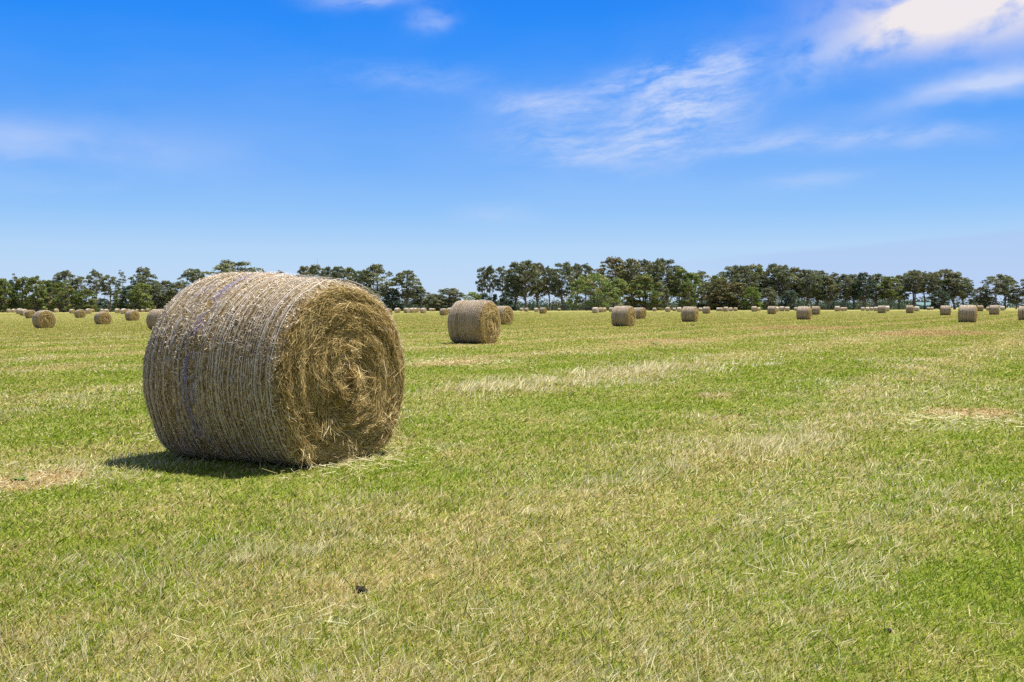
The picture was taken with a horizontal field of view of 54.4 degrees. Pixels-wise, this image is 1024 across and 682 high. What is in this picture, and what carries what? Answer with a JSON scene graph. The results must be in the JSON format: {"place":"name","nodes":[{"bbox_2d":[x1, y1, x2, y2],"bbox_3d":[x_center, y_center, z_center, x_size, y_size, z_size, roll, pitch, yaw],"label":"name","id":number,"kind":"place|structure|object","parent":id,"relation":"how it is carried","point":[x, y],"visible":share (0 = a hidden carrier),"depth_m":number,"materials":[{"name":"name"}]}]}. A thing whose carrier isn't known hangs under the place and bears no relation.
{"place":"outdoors","nodes":[
{"label":"outdoors","id":0,"kind":"place"},
{"bbox_2d":[0,308,1023,681],"bbox_3d":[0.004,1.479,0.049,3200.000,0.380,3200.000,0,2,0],"label":"ground","id":1,"kind":"structure","parent":0,"point":[688,596],"depth_m":6.25,"materials":[{"name":"green plant"}]},
{"bbox_2d":[0,278,16,312],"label":"bushy tree","id":2,"kind":"object","parent":1,"relation":"on","point":[3,307],"visible":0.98,"depth_m":460.30,"materials":[{"name":"green plant"}]},
{"bbox_2d":[9,276,33,309],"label":"bushy tree","id":3,"kind":"object","parent":1,"relation":"on","point":[18,286],"visible":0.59,"depth_m":463.23,"materials":[{"name":"green plant"}]},
{"bbox_2d":[20,275,48,311],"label":"bushy tree","id":4,"kind":"object","parent":1,"relation":"on","point":[32,300],"visible":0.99,"depth_m":456.29,"materials":[{"name":"green plant"}]},
{"bbox_2d":[32,310,55,327],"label":"hay bale","id":5,"kind":"object","parent":1,"relation":"on","point":[44,319],"visible":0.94,"depth_m":88.46},
{"bbox_2d":[31,279,59,311],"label":"bushy tree","id":6,"kind":"object","parent":1,"relation":"on","point":[48,284],"visible":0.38,"depth_m":468.08,"materials":[{"name":"green plant"}]},
{"bbox_2d":[46,281,78,311],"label":"bushy tree","id":7,"kind":"object","parent":1,"relation":"on","point":[63,294],"visible":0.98,"depth_m":452.50,"materials":[{"name":"green plant"}]},
{"bbox_2d":[52,270,78,311],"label":"tall gum tree","id":8,"kind":"object","parent":1,"relation":"on","point":[66,274],"visible":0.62,"depth_m":498.25,"materials":[{"name":"green plant"}]},
{"bbox_2d":[74,309,85,317],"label":"hay bale","id":9,"kind":"object","parent":1,"relation":"on","point":[79,313],"visible":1,"depth_m":185.81},
{"bbox_2d":[71,276,89,293],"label":"tall gum tree","id":10,"kind":"object","parent":1,"relation":"on","point":[79,279],"visible":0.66,"depth_m":497.92,"materials":[{"name":"green plant"}]},
{"bbox_2d":[73,289,99,311],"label":"bushy tree","id":11,"kind":"object","parent":1,"relation":"on","point":[85,296],"visible":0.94,"depth_m":453.44,"materials":[{"name":"green plant"}]},
{"bbox_2d":[85,270,104,310],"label":"tall gum tree","id":12,"kind":"object","parent":1,"relation":"on","point":[94,286],"visible":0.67,"depth_m":493.23,"materials":[{"name":"green plant"}]},
{"bbox_2d":[94,312,111,323],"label":"hay bale","id":13,"kind":"object","parent":1,"relation":"on","point":[102,317],"visible":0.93,"depth_m":110.42},
{"bbox_2d":[97,275,120,311],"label":"tall gum tree","id":14,"kind":"object","parent":1,"relation":"on","point":[108,289],"visible":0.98,"depth_m":483.18,"materials":[{"name":"green plant"}]},
{"bbox_2d":[110,289,129,309],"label":"bushy tree","id":15,"kind":"object","parent":1,"relation":"on","point":[116,299],"visible":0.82,"depth_m":478.08,"materials":[{"name":"green plant"}]},
{"bbox_2d":[117,285,143,309],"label":"bushy tree","id":16,"kind":"object","parent":1,"relation":"on","point":[126,289],"visible":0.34,"depth_m":475.90,"materials":[{"name":"green plant"}]},
{"bbox_2d":[125,310,139,320],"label":"hay bale","id":17,"kind":"object","parent":1,"relation":"on","point":[132,315],"visible":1,"depth_m":144.99},
{"bbox_2d":[126,282,155,311],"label":"bushy tree","id":18,"kind":"object","parent":1,"relation":"on","point":[141,297],"visible":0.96,"depth_m":463.59,"materials":[{"name":"green plant"}]},
{"bbox_2d":[127,267,160,311],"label":"gum tree","id":19,"kind":"object","parent":1,"relation":"on","point":[144,276],"visible":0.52,"depth_m":492.49,"materials":[{"name":"green plant"}]},
{"bbox_2d":[146,309,163,329],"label":"hay bale","id":20,"kind":"object","parent":1,"relation":"on","point":[152,317],"visible":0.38,"depth_m":69.59},
{"bbox_2d":[145,284,166,308],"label":"bushy tree","id":21,"kind":"object","parent":1,"relation":"on","point":[158,292],"visible":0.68,"depth_m":479.01,"materials":[{"name":"green plant"}]},
{"bbox_2d":[152,280,178,306],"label":"gum tree","id":22,"kind":"object","parent":1,"relation":"on","point":[165,284],"visible":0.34,"depth_m":486.31,"materials":[{"name":"green plant"}]},
{"bbox_2d":[163,281,184,308],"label":"bushy tree","id":23,"kind":"object","parent":1,"relation":"on","point":[177,285],"visible":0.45,"depth_m":475.52,"materials":[{"name":"green plant"}]},
{"bbox_2d":[175,268,205,289],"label":"gum tree","id":24,"kind":"object","parent":1,"relation":"on","point":[197,274],"visible":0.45,"depth_m":491.37,"materials":[{"name":"green plant"}]},
{"bbox_2d":[200,259,264,274],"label":"gum tree","id":25,"kind":"object","parent":1,"relation":"on","point":[226,266],"visible":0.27,"depth_m":496.20,"materials":[{"name":"green plant"}]},
{"bbox_2d":[142,270,407,467],"bbox_3d":[-2.006,0.234,8.733,1.882,1.746,1.875,1,2,33],"label":"hay bale","id":26,"kind":"object","parent":1,"relation":"on","point":[273,368],"visible":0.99,"depth_m":8.12},
{"bbox_2d":[304,264,327,279],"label":"gum tree","id":27,"kind":"object","parent":1,"relation":"on","point":[316,269],"visible":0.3,"depth_m":487.43,"materials":[{"name":"green plant"}]},
{"bbox_2d":[327,266,351,281],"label":"gum tree","id":28,"kind":"object","parent":1,"relation":"on","point":[340,270],"visible":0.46,"depth_m":487.91,"materials":[{"name":"green plant"}]},
{"bbox_2d":[341,267,357,284],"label":"gum tree","id":29,"kind":"object","parent":1,"relation":"on","point":[352,271],"visible":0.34,"depth_m":492.63,"materials":[{"name":"green plant"}]},
{"bbox_2d":[352,269,370,287],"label":"gum tree","id":30,"kind":"object","parent":1,"relation":"on","point":[359,277],"visible":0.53,"depth_m":486.03,"materials":[{"name":"green plant"}]},
{"bbox_2d":[361,264,395,299],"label":"gum tree","id":31,"kind":"object","parent":1,"relation":"on","point":[376,270],"visible":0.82,"depth_m":488.07,"materials":[{"name":"green plant"}]},
{"bbox_2d":[382,291,402,310],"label":"bushy tree","id":32,"kind":"object","parent":1,"relation":"on","point":[390,299],"visible":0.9,"depth_m":488.20,"materials":[{"name":"green plant"}]},
{"bbox_2d":[391,270,423,307],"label":"gum tree","id":33,"kind":"object","parent":1,"relation":"on","point":[408,292],"visible":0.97,"depth_m":490.63,"materials":[{"name":"green plant"}]},
{"bbox_2d":[411,289,431,306],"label":"gum tree","id":34,"kind":"object","parent":1,"relation":"on","point":[417,301],"visible":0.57,"depth_m":497.83,"materials":[{"name":"green plant"}]},
{"bbox_2d":[420,294,445,310],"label":"bushy tree","id":35,"kind":"object","parent":1,"relation":"on","point":[428,304],"visible":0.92,"depth_m":487.57,"materials":[{"name":"green plant"}]},
{"bbox_2d":[436,288,466,307],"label":"gum tree","id":36,"kind":"object","parent":1,"relation":"on","point":[454,292],"visible":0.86,"depth_m":493.05,"materials":[{"name":"green plant"}]},
{"bbox_2d":[0,294,911,311],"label":"undergrowth","id":37,"kind":"object","parent":1,"relation":"on","point":[823,306],"visible":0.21,"depth_m":516.94,"materials":[{"name":"green plant"}]},
{"bbox_2d":[462,292,481,300],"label":"gum tree","id":38,"kind":"object","parent":1,"relation":"on","point":[473,294],"visible":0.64,"depth_m":468.13,"materials":[{"name":"green plant"}]},
{"bbox_2d":[447,300,500,343],"bbox_3d":[-1.378,-0.703,36.692,1.690,1.641,1.686,1,2,30],"label":"hay bale","id":39,"kind":"object","parent":1,"relation":"on","point":[475,321],"visible":0.97,"depth_m":36.12},
{"bbox_2d":[475,266,490,299],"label":"tall gum tree","id":40,"kind":"object","parent":1,"relation":"on","point":[480,281],"visible":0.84,"depth_m":496.11,"materials":[{"name":"green plant"}]},
{"bbox_2d":[483,265,496,300],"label":"tall gum tree","id":41,"kind":"object","parent":1,"relation":"on","point":[489,270],"visible":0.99,"depth_m":491.02,"materials":[{"name":"green plant"}]},
{"bbox_2d":[493,266,508,304],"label":"tall gum tree","id":42,"kind":"object","parent":1,"relation":"on","point":[501,271],"visible":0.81,"depth_m":494.61,"materials":[{"name":"green plant"}]},
{"bbox_2d":[497,306,513,324],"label":"hay bale","id":43,"kind":"object","parent":1,"relation":"on","point":[506,315],"visible":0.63,"depth_m":77.41},
{"bbox_2d":[499,292,514,309],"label":"bushy tree","id":44,"kind":"object","parent":1,"relation":"on","point":[509,301],"visible":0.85,"depth_m":478.52,"materials":[{"name":"green plant"}]},
{"bbox_2d":[0,340,1023,681],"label":"loose straw","id":45,"kind":"object","parent":1,"relation":"on","point":[498,520],"visible":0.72,"depth_m":7.69,"materials":[{"name":"beige plant"}]},
{"bbox_2d":[502,261,526,310],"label":"gum tree","id":46,"kind":"object","parent":1,"relation":"on","point":[508,282],"visible":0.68,"depth_m":487.11,"materials":[{"name":"green plant"}]},
{"bbox_2d":[509,259,542,307],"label":"gum tree","id":47,"kind":"object","parent":1,"relation":"on","point":[521,293],"visible":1,"depth_m":483.32,"materials":[{"name":"green plant"}]},
{"bbox_2d":[526,263,549,308],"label":"gum tree","id":48,"kind":"object","parent":1,"relation":"on","point":[541,284],"visible":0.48,"depth_m":491.90,"materials":[{"name":"green plant"}]},
{"bbox_2d":[72,296,1023,308],"bbox_3d":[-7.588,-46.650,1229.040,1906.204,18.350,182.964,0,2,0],"label":"woodland","id":49,"kind":"object","parent":1,"relation":"on","point":[1010,305],"visible":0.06,"depth_m":1200.05,"materials":[{"name":"green plant"}]},
{"bbox_2d":[541,265,555,310],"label":"tall gum tree","id":50,"kind":"object","parent":1,"relation":"on","point":[545,274],"visible":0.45,"depth_m":496.27,"materials":[{"name":"green plant"}]},
{"bbox_2d":[544,261,579,310],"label":"gum tree","id":51,"kind":"object","parent":1,"relation":"on","point":[564,273],"visible":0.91,"depth_m":487.49,"materials":[{"name":"green plant"}]},
{"bbox_2d":[569,263,584,310],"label":"tall gum tree","id":52,"kind":"object","parent":1,"relation":"on","point":[576,266],"visible":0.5,"depth_m":497.40,"materials":[{"name":"green plant"}]},
{"bbox_2d":[576,263,593,310],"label":"tall gum tree","id":53,"kind":"object","parent":1,"relation":"on","point":[588,269],"visible":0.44,"depth_m":489.73,"materials":[{"name":"green plant"}]},
{"bbox_2d":[565,272,621,309],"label":"spreading tree","id":54,"kind":"object","parent":1,"relation":"on","point":[602,297],"visible":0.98,"depth_m":436.07,"materials":[{"name":"green plant"}]},
{"bbox_2d":[592,256,635,307],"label":"gum tree","id":55,"kind":"object","parent":1,"relation":"on","point":[613,262],"visible":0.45,"depth_m":491.95,"materials":[{"name":"green plant"}]},
{"bbox_2d":[608,277,627,302],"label":"tall gum tree","id":56,"kind":"object","parent":1,"relation":"on","point":[619,281],"visible":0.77,"depth_m":443.75,"materials":[{"name":"green plant"}]},
{"bbox_2d":[611,306,635,326],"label":"hay bale","id":57,"kind":"object","parent":1,"relation":"on","point":[623,315],"visible":0.91,"depth_m":68.54},
{"bbox_2d":[613,258,647,305],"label":"gum tree","id":58,"kind":"object","parent":1,"relation":"on","point":[631,264],"visible":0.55,"depth_m":486.38,"materials":[{"name":"green plant"}]},
{"bbox_2d":[634,308,646,318],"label":"hay bale","id":59,"kind":"object","parent":1,"relation":"on","point":[641,313],"visible":0.82,"depth_m":114.92},
{"bbox_2d":[623,273,663,310],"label":"bushy tree","id":60,"kind":"object","parent":1,"relation":"on","point":[646,278],"visible":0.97,"depth_m":449.01,"materials":[{"name":"green plant"}]},
{"bbox_2d":[632,259,655,307],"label":"tall gum tree","id":61,"kind":"object","parent":1,"relation":"on","point":[645,263],"visible":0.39,"depth_m":496.07,"materials":[{"name":"green plant"}]},
{"bbox_2d":[647,258,665,284],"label":"tall gum tree","id":62,"kind":"object","parent":1,"relation":"on","point":[657,274],"visible":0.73,"depth_m":488.14,"materials":[{"name":"green plant"}]},
{"bbox_2d":[652,281,670,309],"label":"bushy tree","id":63,"kind":"object","parent":1,"relation":"on","point":[665,291],"visible":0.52,"depth_m":467.76,"materials":[{"name":"green plant"}]},
{"bbox_2d":[648,258,682,307],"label":"gum tree","id":64,"kind":"object","parent":1,"relation":"on","point":[668,271],"visible":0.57,"depth_m":492.26,"materials":[{"name":"green plant"}]},
{"bbox_2d":[666,267,692,303],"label":"gum tree","id":65,"kind":"object","parent":1,"relation":"on","point":[680,271],"visible":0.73,"depth_m":485.64,"materials":[{"name":"green plant"}]},
{"bbox_2d":[676,281,699,309],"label":"bushy tree","id":66,"kind":"object","parent":1,"relation":"on","point":[687,287],"visible":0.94,"depth_m":467.96,"materials":[{"name":"green plant"}]},
{"bbox_2d":[681,306,698,321],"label":"hay bale","id":67,"kind":"object","parent":1,"relation":"on","point":[689,314],"visible":0.94,"depth_m":89.69},
{"bbox_2d":[681,272,703,301],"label":"gum tree","id":68,"kind":"object","parent":1,"relation":"on","point":[696,280],"visible":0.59,"depth_m":483.61,"materials":[{"name":"green plant"}]},
{"bbox_2d":[692,270,710,303],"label":"tall gum tree","id":69,"kind":"object","parent":1,"relation":"on","point":[701,274],"visible":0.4,"depth_m":491.99,"materials":[{"name":"green plant"}]},
{"bbox_2d":[697,282,720,309],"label":"bushy tree","id":70,"kind":"object","parent":1,"relation":"on","point":[701,299],"visible":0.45,"depth_m":468.19,"materials":[{"name":"green plant"}]},
{"bbox_2d":[703,278,739,309],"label":"bushy tree","id":71,"kind":"object","parent":1,"relation":"on","point":[719,284],"visible":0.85,"depth_m":457.83,"materials":[{"name":"green plant"}]},
{"bbox_2d":[716,265,747,291],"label":"gum tree","id":72,"kind":"object","parent":1,"relation":"on","point":[730,273],"visible":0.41,"depth_m":490.32,"materials":[{"name":"green plant"}]},
{"bbox_2d":[719,281,750,309],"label":"bushy tree","id":73,"kind":"object","parent":1,"relation":"on","point":[732,294],"visible":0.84,"depth_m":453.24,"materials":[{"name":"green plant"}]},
{"bbox_2d":[731,265,760,298],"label":"gum tree","id":74,"kind":"object","parent":1,"relation":"on","point":[745,270],"visible":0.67,"depth_m":484.79,"materials":[{"name":"green plant"}]},
{"bbox_2d":[739,287,762,309],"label":"bushy tree","id":75,"kind":"object","parent":1,"relation":"on","point":[755,300],"visible":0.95,"depth_m":446.69,"materials":[{"name":"green plant"}]},
{"bbox_2d":[744,263,770,296],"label":"gum tree","id":76,"kind":"object","parent":1,"relation":"on","point":[758,270],"visible":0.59,"depth_m":491.28,"materials":[{"name":"green plant"}]},
{"bbox_2d":[758,287,779,309],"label":"bushy tree","id":77,"kind":"object","parent":1,"relation":"on","point":[767,302],"visible":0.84,"depth_m":468.21,"materials":[{"name":"green plant"}]},
{"bbox_2d":[757,263,787,305],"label":"gum tree","id":78,"kind":"object","parent":1,"relation":"on","point":[768,271],"visible":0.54,"depth_m":486.51,"materials":[{"name":"green plant"}]},
{"bbox_2d":[768,264,796,303],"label":"gum tree","id":79,"kind":"object","parent":1,"relation":"on","point":[779,271],"visible":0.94,"depth_m":480.78,"materials":[{"name":"green plant"}]},
{"bbox_2d":[778,290,801,309],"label":"bushy tree","id":80,"kind":"object","parent":1,"relation":"on","point":[787,301],"visible":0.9,"depth_m":468.29,"materials":[{"name":"green plant"}]},
{"bbox_2d":[781,267,809,305],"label":"gum tree","id":81,"kind":"object","parent":1,"relation":"on","point":[794,270],"visible":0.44,"depth_m":488.46,"materials":[{"name":"green plant"}]},
{"bbox_2d":[796,306,811,319],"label":"hay bale","id":82,"kind":"object","parent":1,"relation":"on","point":[803,312],"visible":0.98,"depth_m":102.54},
{"bbox_2d":[792,269,824,305],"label":"gum tree","id":83,"kind":"object","parent":1,"relation":"on","point":[813,287],"visible":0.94,"depth_m":482.81,"materials":[{"name":"green plant"}]},
{"bbox_2d":[809,270,829,305],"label":"gum tree","id":84,"kind":"object","parent":1,"relation":"on","point":[824,275],"visible":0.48,"depth_m":490.14,"materials":[{"name":"green plant"}]},
{"bbox_2d":[816,278,842,309],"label":"gum tree","id":85,"kind":"object","parent":1,"relation":"on","point":[829,296],"visible":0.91,"depth_m":485.31,"materials":[{"name":"green plant"}]},
{"bbox_2d":[833,273,860,306],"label":"gum tree","id":86,"kind":"object","parent":1,"relation":"on","point":[845,296],"visible":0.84,"depth_m":489.10,"materials":[{"name":"green plant"}]},
{"bbox_2d":[850,272,876,306],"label":"gum tree","id":87,"kind":"object","parent":1,"relation":"on","point":[863,294],"visible":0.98,"depth_m":487.71,"materials":[{"name":"green plant"}]},
{"bbox_2d":[862,273,890,306],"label":"gum tree","id":88,"kind":"object","parent":1,"relation":"on","point":[878,277],"visible":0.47,"depth_m":493.20,"materials":[{"name":"green plant"}]},
{"bbox_2d":[875,276,903,309],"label":"gum tree","id":89,"kind":"object","parent":1,"relation":"on","point":[890,295],"visible":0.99,"depth_m":486.26,"materials":[{"name":"green plant"}]},
{"bbox_2d":[891,274,911,309],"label":"gum tree","id":90,"kind":"object","parent":1,"relation":"on","point":[903,294],"visible":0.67,"depth_m":491.30,"materials":[{"name":"green plant"}]},
{"bbox_2d":[902,269,925,306],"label":"tall gum tree","id":91,"kind":"object","parent":1,"relation":"on","point":[917,274],"visible":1,"depth_m":488.04,"materials":[{"name":"green plant"}]},
{"bbox_2d":[900,270,928,305],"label":"tall gum tree","id":92,"kind":"object","parent":1,"relation":"on","point":[905,274],"visible":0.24,"depth_m":496.35,"materials":[{"name":"green plant"}]},
{"bbox_2d":[917,271,934,309],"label":"tall gum tree","id":93,"kind":"object","parent":1,"relation":"on","point":[922,277],"visible":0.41,"depth_m":494.38,"materials":[{"name":"green plant"}]},
{"bbox_2d":[921,272,944,309],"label":"tall gum tree","id":94,"kind":"object","parent":1,"relation":"on","point":[936,285],"visible":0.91,"depth_m":485.56,"materials":[{"name":"green plant"}]},
{"bbox_2d":[928,290,950,309],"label":"bushy tree","id":95,"kind":"object","parent":1,"relation":"on","point":[939,304],"visible":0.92,"depth_m":478.56,"materials":[{"name":"green plant"}]},
{"bbox_2d":[926,269,961,302],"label":"gum tree","id":96,"kind":"object","parent":1,"relation":"on","point":[941,272],"visible":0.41,"depth_m":491.49,"materials":[{"name":"green plant"}]},
{"bbox_2d":[940,305,950,314],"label":"hay bale","id":97,"kind":"object","parent":1,"relation":"on","point":[945,310],"visible":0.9,"depth_m":152.79},
{"bbox_2d":[939,271,973,309],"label":"gum tree","id":98,"kind":"object","parent":1,"relation":"on","point":[962,294],"visible":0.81,"depth_m":487.01,"materials":[{"name":"green plant"}]},
{"bbox_2d":[958,305,977,321],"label":"hay bale","id":99,"kind":"object","parent":1,"relation":"on","point":[967,313],"visible":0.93,"depth_m":81.80},
{"bbox_2d":[968,287,992,304],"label":"gum tree","id":100,"kind":"object","parent":1,"relation":"on","point":[981,297],"visible":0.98,"depth_m":492.50,"materials":[{"name":"green plant"}]},
{"bbox_2d":[989,305,999,314],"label":"hay bale","id":101,"kind":"object","parent":1,"relation":"on","point":[994,309],"visible":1,"depth_m":159.22},
{"bbox_2d":[980,274,1014,304],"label":"tall gum tree","id":102,"kind":"object","parent":1,"relation":"on","point":[994,291],"visible":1,"depth_m":488.48,"materials":[{"name":"green plant"}]},
{"bbox_2d":[993,275,1020,308],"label":"tall gum tree","id":103,"kind":"object","parent":1,"relation":"on","point":[1015,286],"visible":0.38,"depth_m":495.84,"materials":[{"name":"green plant"}]},
{"bbox_2d":[1005,288,1023,308],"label":"tree","id":104,"kind":"object","parent":1,"relation":"on","point":[1011,298],"visible":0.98,"depth_m":492.79,"materials":[{"name":"green plant"}]},
{"bbox_2d":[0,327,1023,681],"bbox_3d":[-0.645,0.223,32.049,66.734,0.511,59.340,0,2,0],"label":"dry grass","id":105,"kind":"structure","parent":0,"point":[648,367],"depth_m":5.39,"materials":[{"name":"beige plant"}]},
{"bbox_2d":[0,0,1023,308],"label":"sky","id":106,"kind":"structure","parent":0,"point":[441,141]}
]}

